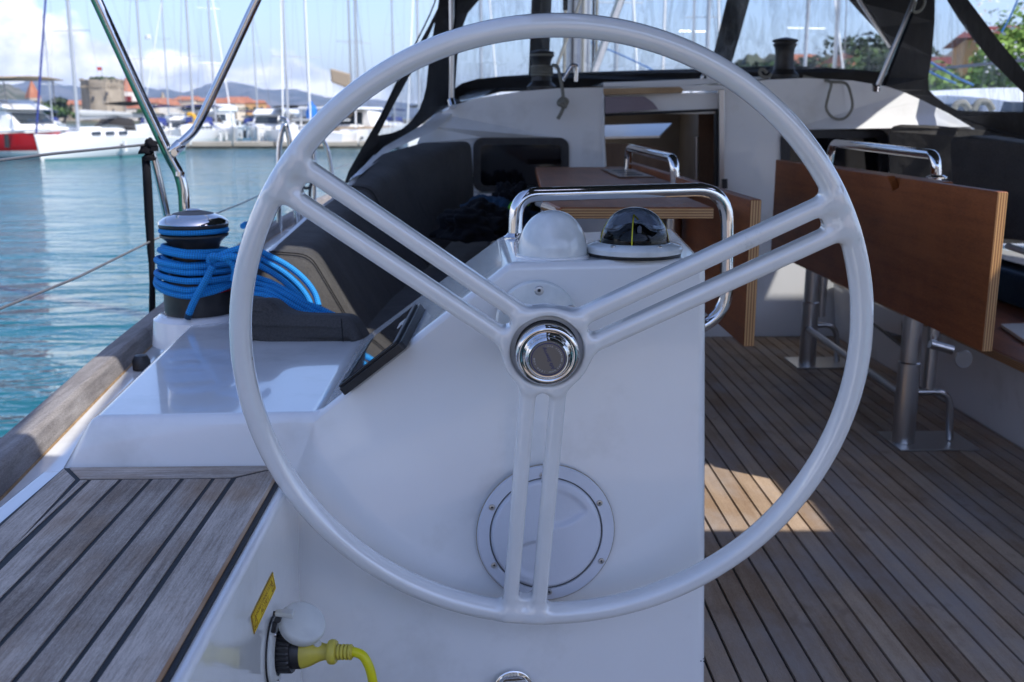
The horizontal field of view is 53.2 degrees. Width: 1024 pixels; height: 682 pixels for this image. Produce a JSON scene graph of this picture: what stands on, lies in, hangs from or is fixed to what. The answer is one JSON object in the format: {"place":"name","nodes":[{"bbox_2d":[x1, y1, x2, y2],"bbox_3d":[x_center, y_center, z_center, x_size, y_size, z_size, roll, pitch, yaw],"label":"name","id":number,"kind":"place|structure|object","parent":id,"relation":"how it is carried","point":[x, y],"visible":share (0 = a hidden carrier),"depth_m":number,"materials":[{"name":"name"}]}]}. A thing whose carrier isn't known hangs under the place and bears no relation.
{"place":"outdoors","nodes":[
{"label":"outdoors","id":0,"kind":"place"},
{"bbox_2d":[0,84,46,104],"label":"hill","id":1,"kind":"structure","parent":0,"point":[13,93],"depth_m":1074.53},
{"bbox_2d":[159,100,181,117],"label":"house","id":2,"kind":"structure","parent":0,"point":[175,103],"depth_m":402.26,"materials":[{"name":"paint"}]},
{"bbox_2d":[91,0,261,211],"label":"frame","id":3,"kind":"object","parent":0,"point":[172,151],"visible":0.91,"depth_m":2.75,"materials":[{"name":"metal"}]},
{"bbox_2d":[171,96,200,112],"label":"house","id":4,"kind":"structure","parent":0,"point":[185,100],"depth_m":411.46,"materials":[{"name":"ceramic"}]},
{"bbox_2d":[0,118,422,438],"bbox_3d":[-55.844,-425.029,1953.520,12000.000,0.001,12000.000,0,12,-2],"label":"water","id":5,"kind":"structure","parent":0,"point":[62,221],"depth_m":18.39,"materials":[{"name":"liquid"}]},
{"bbox_2d":[0,76,102,157],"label":"motor yacht","id":6,"kind":"object","parent":5,"relation":"on","point":[17,124],"visible":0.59,"depth_m":55.89,"materials":[{"name":"white"}]},
{"bbox_2d":[39,15,68,126],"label":"sailing yacht","id":7,"kind":"object","parent":5,"relation":"on","point":[59,123],"visible":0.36,"depth_m":142.97,"materials":[{"name":"silver metal"}]},
{"bbox_2d":[34,0,185,160],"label":"sailing yacht","id":8,"kind":"object","parent":5,"relation":"on","point":[79,139],"visible":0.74,"depth_m":55.32,"materials":[{"name":"white"}]},
{"bbox_2d":[125,0,184,135],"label":"sailing yacht","id":9,"kind":"object","parent":5,"relation":"on","point":[143,128],"visible":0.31,"depth_m":81.29,"materials":[{"name":"white"}]},
{"bbox_2d":[143,0,184,123],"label":"sailing yacht","id":10,"kind":"object","parent":5,"relation":"on","point":[171,113],"visible":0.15,"depth_m":127.99,"materials":[{"name":"silver metal"}]},
{"bbox_2d":[164,116,191,129],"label":"motor yacht","id":11,"kind":"object","parent":5,"relation":"on","point":[174,119],"visible":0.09,"depth_m":86.15,"materials":[{"name":"white"}]},
{"bbox_2d":[165,0,227,144],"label":"sailing yacht","id":12,"kind":"object","parent":5,"relation":"on","point":[207,132],"visible":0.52,"depth_m":79.55,"materials":[{"name":"silver metal"}]},
{"bbox_2d":[181,0,242,143],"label":"sailing yacht","id":13,"kind":"object","parent":5,"relation":"on","point":[233,134],"visible":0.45,"depth_m":86.73,"materials":[{"name":"white"}]},
{"bbox_2d":[182,106,243,140],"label":"motor yacht","id":14,"kind":"object","parent":5,"relation":"on","point":[223,114],"visible":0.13,"depth_m":94.01,"materials":[{"name":"white"}]},
{"bbox_2d":[237,18,270,135],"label":"sailing yacht","id":15,"kind":"object","parent":5,"relation":"on","point":[249,119],"visible":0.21,"depth_m":122.76,"materials":[{"name":"silver metal"}]},
{"bbox_2d":[243,109,298,140],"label":"motor yacht","id":16,"kind":"object","parent":5,"relation":"on","point":[259,125],"visible":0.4,"depth_m":83.89,"materials":[{"name":"white"}]},
{"bbox_2d":[260,0,307,144],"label":"sailing yacht","id":17,"kind":"object","parent":5,"relation":"on","point":[272,135],"visible":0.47,"depth_m":77.35,"materials":[{"name":"white"}]},
{"bbox_2d":[185,141,407,148],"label":"pontoon","id":18,"kind":"object","parent":5,"relation":"on","point":[242,145],"visible":0.28,"depth_m":73.00,"materials":[{"name":"concrete"}]},
{"bbox_2d":[283,0,327,140],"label":"sailing yacht","id":19,"kind":"object","parent":5,"relation":"on","point":[307,58],"visible":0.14,"depth_m":77.97,"materials":[{"name":"silver metal"}]},
{"bbox_2d":[303,0,373,141],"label":"sailing yacht","id":20,"kind":"object","parent":5,"relation":"on","point":[345,136],"visible":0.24,"depth_m":78.76,"materials":[{"name":"white"}]},
{"bbox_2d":[292,107,406,144],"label":"catamaran","id":21,"kind":"object","parent":5,"relation":"on","point":[364,116],"visible":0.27,"depth_m":80.33,"materials":[{"name":"white"}]},
{"bbox_2d":[330,69,349,86],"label":"furled sail bag","id":22,"kind":"object","parent":21,"relation":"on","point":[340,78],"visible":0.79,"depth_m":77.22,"materials":[{"name":"beige"}]},
{"bbox_2d":[341,112,362,124],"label":"dark doorway","id":23,"kind":"structure","parent":21,"relation":"in","point":[359,121],"depth_m":80.49,"materials":[{"name":"grey"}]},
{"bbox_2d":[340,0,377,104],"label":"sailing yacht","id":24,"kind":"object","parent":5,"relation":"on","point":[356,38],"visible":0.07,"depth_m":87.23,"materials":[{"name":"silver metal"}]},
{"bbox_2d":[379,0,409,124],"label":"sailing yacht","id":25,"kind":"object","parent":5,"relation":"on","point":[393,118],"visible":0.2,"depth_m":114.52,"materials":[{"name":"silver metal"}]},
{"bbox_2d":[396,0,448,148],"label":"sailing yacht","id":26,"kind":"object","parent":5,"relation":"on","point":[413,142],"visible":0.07,"depth_m":73.42,"materials":[{"name":"silver metal"}]},
{"bbox_2d":[457,0,502,102],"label":"sailing yacht","id":27,"kind":"object","parent":5,"relation":"on","point":[480,49],"visible":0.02,"depth_m":58.42,"materials":[{"name":"silver metal"}]},
{"bbox_2d":[594,0,648,70],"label":"sailing yacht","id":28,"kind":"object","parent":5,"relation":"on","point":[616,45],"depth_m":41.33,"materials":[{"name":"silver metal"}]},
{"bbox_2d":[640,0,688,92],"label":"sailing yacht","id":29,"kind":"object","parent":5,"relation":"on","point":[664,25],"visible":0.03,"depth_m":54.11,"materials":[{"name":"silver metal"}]},
{"bbox_2d":[660,0,715,92],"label":"sailing yacht","id":30,"kind":"object","parent":5,"relation":"on","point":[693,23],"visible":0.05,"depth_m":70.27,"materials":[{"name":"silver metal"}]},
{"bbox_2d":[677,0,734,67],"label":"sailing yacht","id":31,"kind":"object","parent":5,"relation":"on","point":[708,17],"visible":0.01,"depth_m":47.21,"materials":[{"name":"silver metal"}]},
{"bbox_2d":[761,0,843,68],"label":"sailing yacht","id":32,"kind":"object","parent":5,"relation":"on","point":[807,28],"visible":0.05,"depth_m":53.18,"materials":[{"name":"silver metal"}]},
{"bbox_2d":[800,0,869,70],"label":"sailing yacht","id":33,"kind":"object","parent":5,"relation":"on","point":[836,32],"visible":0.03,"depth_m":43.52,"materials":[{"name":"silver metal"}]},
{"bbox_2d":[886,59,1023,128],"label":"sailing yacht","id":34,"kind":"object","parent":5,"relation":"on","point":[1006,99],"visible":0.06,"depth_m":9.91,"materials":[{"name":"white"}]},
{"bbox_2d":[929,61,973,85],"bbox_3d":[3.924,-2.362,9.041,0.204,0.196,0.806,11,16,40],"label":"blue mooring line","id":35,"kind":"object","parent":34,"relation":"attached to","point":[949,73],"visible":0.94,"depth_m":8.80,"materials":[{"name":"blue"}]},
{"bbox_2d":[213,99,245,120],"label":"house","id":36,"kind":"structure","parent":0,"point":[237,103],"depth_m":404.83,"materials":[{"name":"ceramic"}]},
{"bbox_2d":[12,81,448,117],"bbox_3d":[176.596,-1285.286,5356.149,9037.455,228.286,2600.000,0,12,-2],"label":"mountains","id":37,"kind":"structure","parent":0,"point":[274,98],"depth_m":5377.19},
{"bbox_2d":[53,119,424,123],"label":"town ground","id":38,"kind":"structure","parent":0,"point":[96,122],"depth_m":333.89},
{"bbox_2d":[25,81,40,103],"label":"bell tower","id":39,"kind":"structure","parent":38,"relation":"on","point":[32,93],"depth_m":459.50,"materials":[{"name":"stone"}]},
{"bbox_2d":[34,97,72,121],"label":"tree","id":40,"kind":"object","parent":38,"relation":"on","point":[61,102],"visible":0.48,"depth_m":286.82,"materials":[{"name":"green plant"}]},
{"bbox_2d":[41,104,79,123],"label":"tree","id":41,"kind":"object","parent":38,"relation":"on","point":[61,110],"visible":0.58,"depth_m":286.57,"materials":[{"name":"green plant"}]},
{"bbox_2d":[79,76,125,120],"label":"castle tower","id":42,"kind":"structure","parent":38,"relation":"on","point":[111,88],"depth_m":360.12,"materials":[{"name":"stone"}]},
{"bbox_2d":[123,78,136,100],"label":"bell tower","id":43,"kind":"structure","parent":38,"relation":"on","point":[130,95],"depth_m":450.18,"materials":[{"name":"ceramic"}]},
{"bbox_2d":[240,100,266,114],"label":"house","id":44,"kind":"structure","parent":0,"point":[251,104],"depth_m":412.71,"materials":[{"name":"paint"}]},
{"bbox_2d":[0,224,1023,506],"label":"side deck","id":45,"kind":"structure","parent":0,"point":[56,456],"depth_m":1.93,"materials":[{"name":"plastic"}]},
{"bbox_2d":[132,354,150,370],"bbox_3d":[-0.848,0.047,2.340,0.040,0.034,0.040,0,12,-2],"label":"deck fitting","id":46,"kind":"object","parent":45,"relation":"on","point":[141,362],"visible":0.93,"depth_m":2.32,"materials":[{"name":"black plastic"}]},
{"bbox_2d":[0,194,331,500],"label":"toe rail","id":47,"kind":"object","parent":45,"relation":"on","point":[29,441],"visible":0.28,"depth_m":1.97,"materials":[{"name":"brown wood"}]},
{"bbox_2d":[150,151,169,216],"bbox_3d":[-0.970,-0.322,2.883,0.093,0.462,0.055,-7,14,-29],"label":"stanchion","id":48,"kind":"object","parent":47,"relation":"on","point":[160,187],"visible":0.3,"depth_m":2.83,"materials":[{"name":"silver metal"}]},
{"bbox_2d":[138,137,157,312],"bbox_3d":[-0.987,-0.299,2.815,0.062,0.514,0.036,0,12,-2],"label":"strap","id":49,"kind":"object","parent":48,"relation":"attached to","point":[149,148],"visible":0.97,"depth_m":2.79,"materials":[{"name":"black"}]},
{"bbox_2d":[0,144,352,309],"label":"guard rail","id":50,"kind":"object","parent":48,"relation":"attached to","point":[84,273],"visible":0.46,"depth_m":2.28,"materials":[{"name":"silver metal"}]},
{"bbox_2d":[276,116,299,231],"bbox_3d":[-1.086,-0.738,4.926,0.117,0.676,0.049,-3,13,-14],"label":"gate stanchion","id":51,"kind":"object","parent":45,"relation":"on","point":[284,127],"visible":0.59,"depth_m":4.88,"materials":[{"name":"silver metal"}]},
{"bbox_2d":[304,140,333,200],"bbox_3d":[-1.065,-0.846,5.623,0.144,0.548,0.237,1,12,5],"label":"gate stanchion","id":52,"kind":"object","parent":45,"relation":"on","point":[312,187],"visible":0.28,"depth_m":5.68,"materials":[{"name":"silver metal"}]},
{"bbox_2d":[263,155,374,256],"bbox_3d":[-0.568,-0.358,3.226,0.130,0.394,1.630,1,12,3],"label":"port coaming","id":53,"kind":"object","parent":45,"relation":"on","point":[353,181],"visible":0.07,"depth_m":2.96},
{"bbox_2d":[554,0,624,72],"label":"sailboat mast","id":54,"kind":"object","parent":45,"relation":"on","point":[576,50],"visible":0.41,"depth_m":7.60,"materials":[{"name":"grey"}]},
{"bbox_2d":[889,124,1023,254],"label":"starboard cushion","id":55,"kind":"object","parent":45,"relation":"on","point":[981,159],"visible":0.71,"depth_m":3.70,"materials":[{"name":"black fabric"}]},
{"bbox_2d":[0,0,1023,103],"label":"sky","id":56,"kind":"structure","parent":0,"point":[20,50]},
{"bbox_2d":[734,48,951,65],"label":"hill","id":57,"kind":"structure","parent":0,"point":[750,59],"depth_m":142.97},
{"bbox_2d":[815,53,858,69],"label":"house","id":58,"kind":"structure","parent":57,"relation":"on","point":[829,61],"depth_m":114.16,"materials":[{"name":"ceramic"}]},
{"bbox_2d":[815,31,886,57],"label":"tree","id":59,"kind":"object","parent":57,"relation":"on","point":[879,46],"visible":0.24,"depth_m":113.15,"materials":[{"name":"green plant"}]},
{"bbox_2d":[845,33,876,57],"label":"tree","id":60,"kind":"object","parent":57,"relation":"on","point":[851,50],"visible":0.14,"depth_m":114.72,"materials":[{"name":"green plant"}]},
{"bbox_2d":[843,47,889,76],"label":"tree","id":61,"kind":"object","parent":57,"relation":"on","point":[860,64],"visible":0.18,"depth_m":105.67,"materials":[{"name":"green plant"}]},
{"bbox_2d":[863,46,943,71],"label":"tree","id":62,"kind":"object","parent":57,"relation":"on","point":[875,62],"visible":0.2,"depth_m":102.54,"materials":[{"name":"green plant"}]},
{"bbox_2d":[704,336,1023,681],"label":"cockpit sole","id":63,"kind":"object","parent":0,"point":[877,557],"visible":0.38,"depth_m":2.48,"materials":[{"name":"brown"}]},
{"bbox_2d":[0,466,301,681],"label":"helm bench","id":64,"kind":"object","parent":63,"relation":"on","point":[135,574],"visible":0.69,"depth_m":1.27,"materials":[{"name":"brown"}]},
{"bbox_2d":[251,572,275,633],"bbox_3d":[-0.333,0.350,1.373,0.001,0.035,0.152,0,12,-2],"label":"warning sticker","id":65,"kind":"object","parent":64,"relation":"attached to","point":[263,602],"visible":1,"depth_m":1.37,"materials":[{"name":"yellow"}]},
{"bbox_2d":[265,602,325,681],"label":"shore power inlet","id":66,"kind":"object","parent":64,"relation":"attached to","point":[301,624],"visible":0.77,"depth_m":1.40,"materials":[{"name":"white plastic"}]},
{"bbox_2d":[275,631,353,673],"bbox_3d":[-0.274,0.433,1.430,0.109,0.060,0.060,0,12,-2],"label":"power plug","id":67,"kind":"object","parent":66,"relation":"attached to","point":[290,658],"visible":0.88,"depth_m":1.41,"materials":[{"name":"yellow plastic"}]},
{"bbox_2d":[352,647,377,681],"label":"power cable","id":68,"kind":"object","parent":67,"relation":"attached to","point":[362,656],"visible":1,"depth_m":1.41,"materials":[{"name":"yellow plastic"}]},
{"bbox_2d":[64,229,704,681],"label":"helm console","id":69,"kind":"object","parent":63,"relation":"on","point":[404,457],"visible":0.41,"depth_m":1.65,"materials":[{"name":"plastic"}]},
{"bbox_2d":[152,311,228,349],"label":"winch plinth","id":70,"kind":"structure","parent":69,"relation":"on","point":[168,331],"depth_m":2.36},
{"bbox_2d":[157,208,230,317],"bbox_3d":[-0.746,-0.189,2.416,0.161,0.245,0.161,0,12,-2],"label":"winch","id":71,"kind":"object","parent":70,"relation":"on","point":[217,304],"visible":0.67,"depth_m":2.36,"materials":[{"name":"black"}]},
{"bbox_2d":[153,221,334,319],"bbox_3d":[-0.590,-0.137,2.375,0.529,0.275,0.199,4,13,16],"label":"blue rope","id":72,"kind":"object","parent":71,"relation":"attached to","point":[222,259],"visible":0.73,"depth_m":2.35,"materials":[{"name":"blue fabric"}]},
{"bbox_2d":[252,296,369,341],"bbox_3d":[-0.450,-0.038,2.223,0.269,0.136,0.184,0,12,-2],"label":"bolster cushion","id":73,"kind":"object","parent":69,"relation":"on","point":[276,319],"visible":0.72,"depth_m":2.16,"materials":[{"name":"black fabric"}]},
{"bbox_2d":[339,304,424,394],"bbox_3d":[-0.213,0.009,1.712,0.110,0.103,0.262,0,12,2],"label":"chart display","id":74,"kind":"object","parent":69,"relation":"attached to","point":[383,347],"visible":1,"depth_m":1.63,"materials":[{"name":"black plastic"}]},
{"bbox_2d":[495,670,531,681],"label":"padeye","id":75,"kind":"object","parent":69,"relation":"attached to","point":[514,676],"visible":1,"depth_m":1.67,"materials":[{"name":"silver metal"}]},
{"bbox_2d":[476,464,614,599],"bbox_3d":[0.055,0.310,1.651,0.228,0.227,0.027,-2,12,-8],"label":"inspection hatch","id":76,"kind":"object","parent":69,"relation":"attached to","point":[583,535],"visible":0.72,"depth_m":1.65,"materials":[{"name":"white plastic"}]},
{"bbox_2d":[229,13,873,624],"bbox_3d":[0.058,0.011,1.455,0.909,0.903,0.148,0,12,-2],"label":"steering wheel","id":77,"kind":"object","parent":69,"relation":"attached to","point":[551,349],"visible":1,"depth_m":1.42,"materials":[{"name":"paint"}]},
{"bbox_2d":[515,210,589,260],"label":"plastic dome","id":78,"kind":"structure","parent":69,"relation":"on","point":[552,235],"depth_m":1.62,"materials":[{"name":"plastic"}]},
{"bbox_2d":[503,183,733,331],"bbox_3d":[0.218,-0.142,2.020,0.492,0.330,0.044,-4,13,-18],"label":"grab rail","id":79,"kind":"object","parent":69,"relation":"attached to","point":[522,200],"visible":0.91,"depth_m":1.99,"materials":[{"name":"silver metal"}]},
{"bbox_2d":[587,207,682,260],"bbox_3d":[0.201,-0.180,1.676,0.159,0.078,0.159,0,12,-2],"label":"compass","id":80,"kind":"object","parent":69,"relation":"on","point":[634,234],"visible":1,"depth_m":1.63,"materials":[{"name":"plastic"}]},
{"bbox_2d":[535,144,761,345],"bbox_3d":[0.286,-0.166,3.332,0.477,0.901,2.038,0,12,-2],"label":"folding table","id":81,"kind":"object","parent":63,"relation":"on","point":[694,223],"visible":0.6,"depth_m":2.55,"materials":[{"name":"brown wood"}]},
{"bbox_2d":[350,78,970,336],"bbox_3d":[0.652,-0.932,6.297,2.609,1.209,5.340,0,12,-2],"label":"cabin","id":82,"kind":"object","parent":63,"relation":"on","point":[515,137],"visible":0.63,"depth_m":4.58,"materials":[{"name":"white plastic"}]},
{"bbox_2d":[473,138,568,191],"bbox_3d":[0.041,-0.792,4.598,0.430,0.239,0.040,0,12,-2],"label":"window","id":83,"kind":"structure","parent":82,"relation":"in","point":[495,160],"depth_m":4.59,"materials":[{"name":"glass"}]},
{"bbox_2d":[527,50,555,89],"bbox_3d":[0.135,-1.233,4.650,0.133,0.177,0.133,0,12,-2],"label":"winch","id":84,"kind":"object","parent":82,"relation":"on","point":[540,82],"visible":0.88,"depth_m":4.61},
{"bbox_2d":[529,53,568,119],"bbox_3d":[0.183,-1.140,4.585,0.115,0.291,0.307,-7,14,-29],"label":"grey rope","id":85,"kind":"object","parent":84,"relation":"hanging from","point":[563,102],"visible":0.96,"depth_m":4.58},
{"bbox_2d":[562,63,578,81],"bbox_3d":[0.260,-1.210,4.607,0.082,0.081,0.020,0,12,-2],"label":"winch crank","id":86,"kind":"object","parent":82,"relation":"on","point":[569,69],"visible":0.98,"depth_m":4.60,"materials":[{"name":"silver metal"}]},
{"bbox_2d":[602,87,724,187],"bbox_3d":[0.658,-0.517,5.850,0.803,1.751,2.390,0,12,-2],"label":"companionway","id":87,"kind":"object","parent":82,"relation":"attached to","point":[687,130],"visible":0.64,"depth_m":4.85,"materials":[{"name":"brown"}]},
{"bbox_2d":[698,114,713,185],"bbox_3d":[0.951,-0.850,4.972,0.112,0.496,0.020,0,12,-2],"label":"cabin door","id":88,"kind":"structure","parent":87,"relation":"in","point":[705,122],"depth_m":4.94,"materials":[{"name":"brown wood"}]},
{"bbox_2d":[592,77,769,86],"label":"companionway hatch","id":89,"kind":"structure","parent":82,"relation":"on","point":[693,82],"depth_m":4.63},
{"bbox_2d":[345,0,1023,182],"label":"sprayhood","id":90,"kind":"object","parent":82,"relation":"attached to","point":[904,29],"visible":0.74,"depth_m":4.96,"materials":[{"name":"grey fabric"}]},
{"bbox_2d":[770,37,798,78],"bbox_3d":[1.256,-1.305,4.717,0.138,0.183,0.138,0,12,-2],"label":"winch","id":91,"kind":"object","parent":82,"relation":"on","point":[783,67],"visible":0.98,"depth_m":4.68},
{"bbox_2d":[758,68,853,120],"bbox_3d":[1.314,-1.105,4.581,0.418,0.232,0.101,4,13,18],"label":"rope loop","id":92,"kind":"object","parent":82,"relation":"hanging from","point":[765,71],"visible":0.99,"depth_m":4.53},
{"bbox_2d":[780,130,887,172],"bbox_3d":[1.457,-0.812,4.634,0.503,0.283,0.040,0,12,-2],"label":"window","id":93,"kind":"structure","parent":82,"relation":"in","point":[850,158],"depth_m":4.62,"materials":[{"name":"glass"}]},
{"bbox_2d":[771,139,1007,450],"bbox_3d":[1.274,-0.193,3.416,0.305,0.916,1.877,0,12,-2],"label":"folding table","id":94,"kind":"object","parent":63,"relation":"on","point":[934,242],"visible":0.93,"depth_m":3.07,"materials":[{"name":"brown wood"}]},
{"bbox_2d":[833,284,1023,448],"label":"starboard bench base","id":95,"kind":"object","parent":63,"relation":"on","point":[985,390],"visible":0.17,"depth_m":3.47,"materials":[{"name":"plastic"}]},
{"bbox_2d":[874,323,901,346],"bbox_3d":[1.517,-0.085,4.139,0.017,0.156,0.374,0,12,-2],"label":"bench locker opening","id":96,"kind":"object","parent":95,"relation":"attached to","point":[895,338],"visible":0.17,"depth_m":4.07,"materials":[{"name":"black glass"}]},
{"bbox_2d":[830,280,1023,372],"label":"starboard bench top","id":97,"kind":"object","parent":95,"relation":"on","point":[1007,348],"visible":0.19,"depth_m":3.34,"materials":[{"name":"brown wood"}]},
{"bbox_2d":[997,259,1023,308],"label":"starboard seat cushion","id":98,"kind":"object","parent":97,"relation":"on","point":[1011,286],"visible":0.18,"depth_m":3.94,"materials":[{"name":"blue fabric"}]},
{"bbox_2d":[1001,323,1023,342],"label":"booklet","id":99,"kind":"object","parent":97,"relation":"on","point":[1016,330],"visible":1,"depth_m":3.43,"materials":[{"name":"white"}]},
{"bbox_2d":[951,98,995,110],"bbox_3d":[2.759,-1.411,6.119,0.276,0.086,0.044,0,12,-2],"label":"foredeck line","id":100,"kind":"object","parent":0,"point":[977,104],"visible":0.92,"depth_m":6.10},
{"bbox_2d":[942,26,1019,80],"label":"house","id":101,"kind":"structure","parent":0,"point":[959,45],"depth_m":39.83,"materials":[{"name":"beige"}]},
{"bbox_2d":[956,0,1023,88],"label":"flowering bush","id":102,"kind":"object","parent":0,"point":[1012,44],"visible":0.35,"depth_m":21.46,"materials":[{"name":"green plant"}]},
{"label":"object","id":103,"kind":"structure","parent":0,"visible":0},
{"bbox_2d":[928,60,973,90],"bbox_3d":[13.569,-7.396,32.519,2.938,2.999,3.143,0,12,-2],"label":"bush","id":104,"kind":"object","parent":103,"relation":"on","point":[935,83],"visible":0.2,"depth_m":32.14,"materials":[{"name":"green plant"}]},
{"bbox_2d":[960,31,1009,80],"bbox_3d":[16.604,-8.686,35.575,4.066,4.227,3.988,7,14,28],"label":"bush","id":105,"kind":"object","parent":103,"relation":"on","point":[970,70],"visible":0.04,"depth_m":35.30,"materials":[{"name":"green plant"}]},
{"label":"port bench base","id":106,"kind":"structure","parent":0,"visible":0},
{"bbox_2d":[366,241,490,333],"bbox_3d":[-0.257,-0.171,3.422,0.395,0.068,2.430,0,12,-2],"label":"port seat cushion","id":107,"kind":"object","parent":106,"relation":"on","point":[403,298],"visible":0.02,"depth_m":3.26,"materials":[{"name":"fabric"}]},
{"bbox_2d":[257,141,473,326],"bbox_3d":[-0.434,-0.407,3.460,0.315,0.480,2.145,1,12,6],"label":"port cushion","id":108,"kind":"object","parent":107,"relation":"on","point":[420,187],"visible":0.64,"depth_m":3.51,"materials":[{"name":"black fabric"}]},
{"bbox_2d":[428,181,540,243],"bbox_3d":[-0.095,-0.500,3.879,0.334,0.176,0.745,4,13,17],"label":"jacket","id":109,"kind":"object","parent":107,"relation":"on","point":[479,217],"visible":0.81,"depth_m":3.63,"materials":[{"name":"black fabric"}]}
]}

